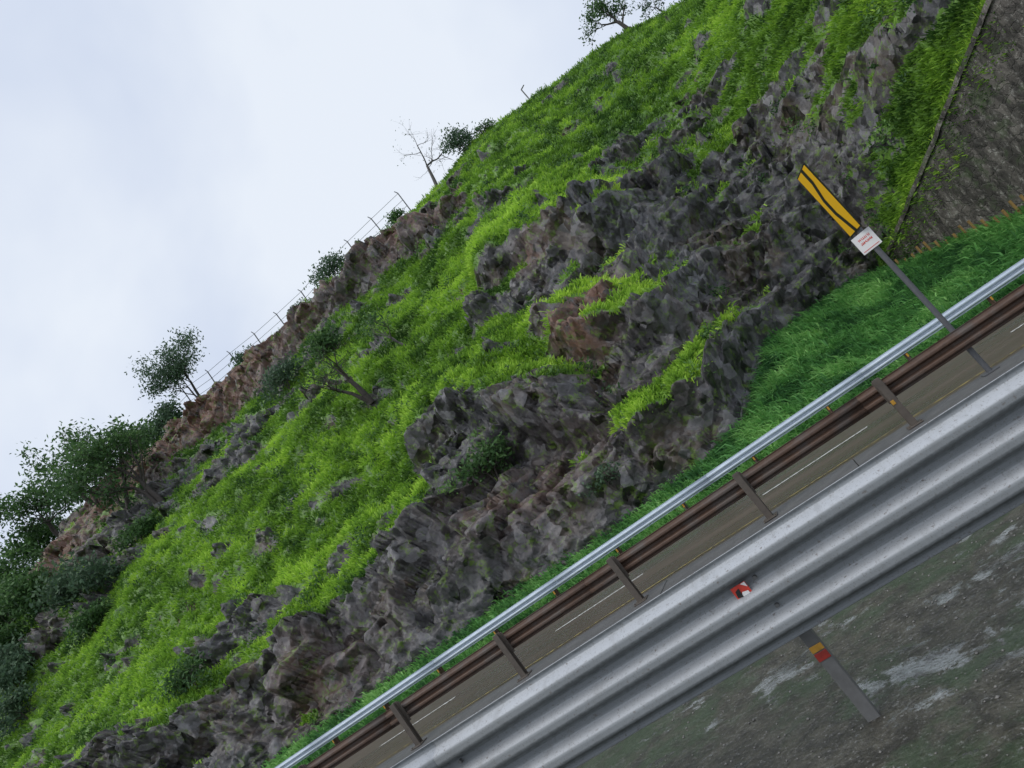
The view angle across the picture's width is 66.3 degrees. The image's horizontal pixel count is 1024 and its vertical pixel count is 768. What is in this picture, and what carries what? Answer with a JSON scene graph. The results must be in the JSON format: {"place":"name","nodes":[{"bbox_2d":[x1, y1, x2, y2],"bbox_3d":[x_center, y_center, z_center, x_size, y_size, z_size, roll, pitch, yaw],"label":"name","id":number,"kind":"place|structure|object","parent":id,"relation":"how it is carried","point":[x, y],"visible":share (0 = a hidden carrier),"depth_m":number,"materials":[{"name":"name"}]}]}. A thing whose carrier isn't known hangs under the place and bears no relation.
{"place":"outdoors","nodes":[
{"label":"outdoors","id":0,"kind":"place"},
{"bbox_2d":[0,0,680,572],"label":"sky","id":1,"kind":"structure","parent":0,"point":[165,165],"materials":[{"name":"white"}]},
{"bbox_2d":[0,0,979,767],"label":"rocky hillside","id":2,"kind":"structure","parent":0,"point":[442,566],"depth_m":25.16,"materials":[{"name":"grey stone"}]},
{"bbox_2d":[0,566,28,629],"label":"shrub","id":3,"kind":"object","parent":2,"relation":"on","point":[3,619],"visible":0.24,"depth_m":44.81,"materials":[{"name":"green plant"}]},
{"bbox_2d":[0,629,32,684],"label":"shrub","id":4,"kind":"object","parent":2,"relation":"on","point":[13,647],"visible":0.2,"depth_m":38.83,"materials":[{"name":"green plant"}]},
{"bbox_2d":[0,614,36,650],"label":"shrub","id":5,"kind":"object","parent":2,"relation":"on","point":[5,634],"visible":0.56,"depth_m":41.69,"materials":[{"name":"green plant"}]},
{"bbox_2d":[0,638,41,697],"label":"shrub","id":6,"kind":"object","parent":2,"relation":"on","point":[15,669],"visible":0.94,"depth_m":37.28,"materials":[{"name":"green plant"}]},
{"bbox_2d":[0,677,44,741],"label":"shrub","id":7,"kind":"object","parent":2,"relation":"on","point":[13,701],"visible":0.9,"depth_m":35.17,"materials":[{"name":"green plant"}]},
{"bbox_2d":[0,541,45,584],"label":"shrub","id":8,"kind":"object","parent":2,"relation":"on","point":[10,565],"visible":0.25,"depth_m":49.41,"materials":[{"name":"green plant"}]},
{"bbox_2d":[0,562,62,627],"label":"shrub","id":9,"kind":"object","parent":2,"relation":"on","point":[16,595],"visible":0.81,"depth_m":40.98,"materials":[{"name":"green plant"}]},
{"bbox_2d":[0,512,65,566],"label":"shrub","id":10,"kind":"object","parent":2,"relation":"on","point":[47,536],"visible":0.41,"depth_m":54.64,"materials":[{"name":"green plant"}]},
{"bbox_2d":[0,466,91,558],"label":"hillside tree","id":11,"kind":"object","parent":2,"relation":"on","point":[39,501],"visible":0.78,"depth_m":52.23,"materials":[{"name":"green plant"}]},
{"bbox_2d":[10,419,115,507],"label":"hillside tree","id":12,"kind":"object","parent":2,"relation":"on","point":[69,434],"visible":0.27,"depth_m":47.70,"materials":[{"name":"green plant"}]},
{"bbox_2d":[25,550,127,616],"bbox_3d":[-21.216,9.785,38.575,5.616,3.066,4.278,-41,-10,15],"label":"shrub","id":13,"kind":"object","parent":2,"relation":"on","point":[72,586],"visible":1,"depth_m":38.00,"materials":[{"name":"green plant"}]},
{"bbox_2d":[58,594,113,657],"bbox_3d":[-19.867,11.181,36.730,3.243,2.137,2.814,-45,-12,34],"label":"shrub","id":14,"kind":"object","parent":2,"relation":"on","point":[87,619],"visible":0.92,"depth_m":36.44,"materials":[{"name":"green plant"}]},
{"bbox_2d":[25,414,172,515],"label":"hillside tree","id":15,"kind":"object","parent":2,"relation":"on","point":[56,465],"visible":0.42,"depth_m":42.85,"materials":[{"name":"green plant"}]},
{"bbox_2d":[43,416,165,512],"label":"hillside tree","id":16,"kind":"object","parent":2,"relation":"on","point":[152,496],"visible":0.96,"depth_m":40.48,"materials":[{"name":"green plant"}]},
{"bbox_2d":[107,511,162,556],"bbox_3d":[-18.884,7.538,39.568,3.093,1.791,4.037,-34,-11,-21],"label":"shrub","id":17,"kind":"object","parent":2,"relation":"on","point":[139,528],"visible":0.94,"depth_m":39.06,"materials":[{"name":"green plant"}]},
{"bbox_2d":[118,418,158,453],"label":"shrub","id":18,"kind":"object","parent":2,"relation":"on","point":[145,433],"visible":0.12,"depth_m":53.74,"materials":[{"name":"green plant"}]},
{"bbox_2d":[139,394,183,438],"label":"shrub","id":19,"kind":"object","parent":2,"relation":"on","point":[165,412],"visible":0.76,"depth_m":51.89,"materials":[{"name":"green plant"}]},
{"bbox_2d":[124,324,209,403],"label":"hilltop tree","id":20,"kind":"object","parent":2,"relation":"on","point":[177,369],"visible":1,"depth_m":53.02,"materials":[{"name":"green plant"}]},
{"bbox_2d":[153,649,212,702],"bbox_3d":[-11.081,9.983,26.832,2.431,1.578,2.134,-41,-10,15],"label":"shrub","id":21,"kind":"object","parent":2,"relation":"on","point":[185,677],"visible":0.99,"depth_m":26.61,"materials":[{"name":"green plant"}]},
{"bbox_2d":[228,343,251,366],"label":"shrub","id":22,"kind":"object","parent":2,"relation":"on","point":[239,357],"visible":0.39,"depth_m":52.10,"materials":[{"name":"green plant"}]},
{"bbox_2d":[71,191,410,511],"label":"wire fence","id":23,"kind":"object","parent":2,"relation":"on","point":[288,303],"visible":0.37,"depth_m":52.19,"materials":[{"name":"grey metal"}]},
{"bbox_2d":[255,351,309,405],"bbox_3d":[-11.319,-0.283,38.558,3.211,1.938,2.733,-35,-10,-14],"label":"shrub","id":24,"kind":"object","parent":2,"relation":"on","point":[285,373],"visible":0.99,"depth_m":38.41,"materials":[{"name":"green plant"}]},
{"bbox_2d":[283,292,312,320],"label":"shrub","id":25,"kind":"object","parent":2,"relation":"on","point":[297,302],"visible":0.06,"depth_m":51.09,"materials":[{"name":"green plant"}]},
{"bbox_2d":[300,319,346,363],"bbox_3d":[-8.866,-1.946,36.930,2.491,1.820,3.030,-34,-11,-22],"label":"shrub","id":26,"kind":"object","parent":2,"relation":"on","point":[320,340],"visible":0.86,"depth_m":36.67,"materials":[{"name":"green plant"}]},
{"bbox_2d":[302,247,345,289],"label":"shrub","id":27,"kind":"object","parent":2,"relation":"on","point":[332,262],"visible":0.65,"depth_m":50.17,"materials":[{"name":"green plant"}]},
{"bbox_2d":[289,335,374,404],"bbox_3d":[-6.862,-0.261,30.492,3.140,3.241,3.100,-30,-13,-39],"label":"hillside tree","id":28,"kind":"object","parent":2,"relation":"on","point":[366,397],"visible":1,"depth_m":30.66,"materials":[{"name":"green plant"}]},
{"bbox_2d":[355,297,405,351],"bbox_3d":[-5.235,-2.282,32.149,2.030,2.920,3.429,-34,-11,-22],"label":"hillside tree","id":29,"kind":"object","parent":2,"relation":"on","point":[371,320],"visible":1,"depth_m":32.33,"materials":[{"name":"green plant"}]},
{"bbox_2d":[383,207,404,228],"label":"shrub","id":30,"kind":"object","parent":2,"relation":"on","point":[392,215],"visible":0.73,"depth_m":48.56,"materials":[{"name":"green plant"}]},
{"bbox_2d":[393,119,453,187],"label":"bare tree","id":31,"kind":"object","parent":2,"relation":"on","point":[428,165],"visible":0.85,"depth_m":48.51,"materials":[{"name":"grey plant"}]},
{"bbox_2d":[438,121,476,156],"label":"shrub","id":32,"kind":"object","parent":2,"relation":"on","point":[466,137],"visible":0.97,"depth_m":47.19,"materials":[{"name":"green plant"}]},
{"bbox_2d":[443,427,518,488],"bbox_3d":[-0.697,2.313,22.921,2.448,1.689,2.201,-41,-10,15],"label":"shrub","id":33,"kind":"object","parent":2,"relation":"on","point":[487,450],"visible":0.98,"depth_m":22.55,"materials":[{"name":"green plant"}]},
{"bbox_2d":[474,117,496,135],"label":"shrub","id":34,"kind":"object","parent":2,"relation":"on","point":[481,126],"visible":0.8,"depth_m":46.86,"materials":[{"name":"green plant"}]},
{"bbox_2d":[0,0,1023,767],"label":"hillside grass","id":35,"kind":"structure","parent":2,"relation":"on","point":[352,518],"depth_m":30.84,"materials":[{"name":"green plant"}]},
{"bbox_2d":[578,454,627,502],"bbox_3d":[2.455,2.451,20.487,1.498,0.873,1.387,-32,-12,-32],"label":"shrub","id":36,"kind":"object","parent":2,"relation":"on","point":[600,475],"visible":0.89,"depth_m":20.34,"materials":[{"name":"green plant"}]},
{"bbox_2d":[578,0,634,48],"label":"hilltop tree","id":37,"kind":"object","parent":2,"relation":"on","point":[601,8],"visible":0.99,"depth_m":45.02,"materials":[{"name":"green plant"}]},
{"bbox_2d":[629,0,664,19],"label":"hilltop tree","id":38,"kind":"object","parent":2,"relation":"on","point":[647,5],"visible":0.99,"depth_m":44.23,"materials":[{"name":"green plant"}]},
{"bbox_2d":[883,0,989,250],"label":"wall top grass","id":39,"kind":"structure","parent":2,"relation":"on","point":[981,2],"depth_m":20.29,"materials":[{"name":"green plant"}]},
{"bbox_2d":[334,312,1023,767],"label":"road","id":40,"kind":"structure","parent":0,"point":[914,400],"depth_m":13.01,"materials":[{"name":"grey asphalt"}]},
{"bbox_2d":[372,345,1023,767],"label":"road edge line","id":41,"kind":"object","parent":40,"relation":"on","point":[708,549],"visible":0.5,"depth_m":11.48,"materials":[{"name":"white paint"}]},
{"bbox_2d":[376,348,1023,767],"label":"concrete kerb","id":42,"kind":"structure","parent":40,"relation":"on","point":[964,392],"depth_m":10.50,"materials":[{"name":"grey concrete"}]},
{"bbox_2d":[298,284,1023,767],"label":"rusty guardrail","id":43,"kind":"object","parent":42,"relation":"on","point":[874,396],"visible":1,"depth_m":10.71,"materials":[{"name":"metal"}]},
{"bbox_2d":[797,162,999,376],"bbox_3d":[4.856,-1.449,9.964,0.248,3.506,0.737,-41,-10,15],"label":"curve warning sign","id":44,"kind":"object","parent":42,"relation":"on","point":[866,240],"visible":0.95,"depth_m":9.97,"materials":[{"name":"yellow metal"}]},
{"bbox_2d":[381,323,1023,745],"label":"lane marking","id":45,"kind":"object","parent":40,"relation":"on","point":[637,577],"visible":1,"depth_m":13.92,"materials":[{"name":"white paint"}]},
{"bbox_2d":[576,503,1023,767],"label":"muddy median","id":46,"kind":"object","parent":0,"point":[961,727],"visible":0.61,"depth_m":4.41,"materials":[{"name":"soil"}]},
{"bbox_2d":[391,361,1023,767],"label":"thrie beam guardrail","id":47,"kind":"object","parent":46,"relation":"on","point":[939,483],"visible":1,"depth_m":3.92,"materials":[{"name":"metal"}]},
{"bbox_2d":[662,517,1023,767],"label":"gravel","id":48,"kind":"structure","parent":46,"relation":"on","point":[995,686],"depth_m":4.48,"materials":[{"name":"grey gravel"}]},
{"bbox_3d":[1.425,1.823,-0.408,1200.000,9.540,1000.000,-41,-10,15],"label":"ground","id":49,"kind":"structure","parent":0,"visible":0},
{"bbox_2d":[261,202,1023,767],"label":"verge","id":50,"kind":"object","parent":49,"relation":"on","point":[540,601],"depth_m":20.16,"materials":[{"name":"green plant"}]},
{"bbox_2d":[894,194,1023,263],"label":"grass","id":51,"kind":"structure","parent":50,"relation":"on","point":[1003,211],"depth_m":21.24,"materials":[{"name":"plant"}]},
{"bbox_2d":[275,258,1023,767],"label":"galvanised guardrail","id":52,"kind":"object","parent":49,"relation":"on","point":[805,414],"visible":0.93,"depth_m":17.96,"materials":[{"name":"metal"}]},
{"bbox_2d":[888,0,1023,263],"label":"retaining wall","id":53,"kind":"structure","parent":49,"relation":"on","point":[988,180],"depth_m":20.07,"materials":[{"name":"grey concrete"}]},
{"bbox_2d":[886,0,991,255],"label":"coping","id":54,"kind":"object","parent":53,"relation":"on","point":[951,92],"visible":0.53,"depth_m":20.47,"materials":[{"name":"grey concrete"}]}
]}

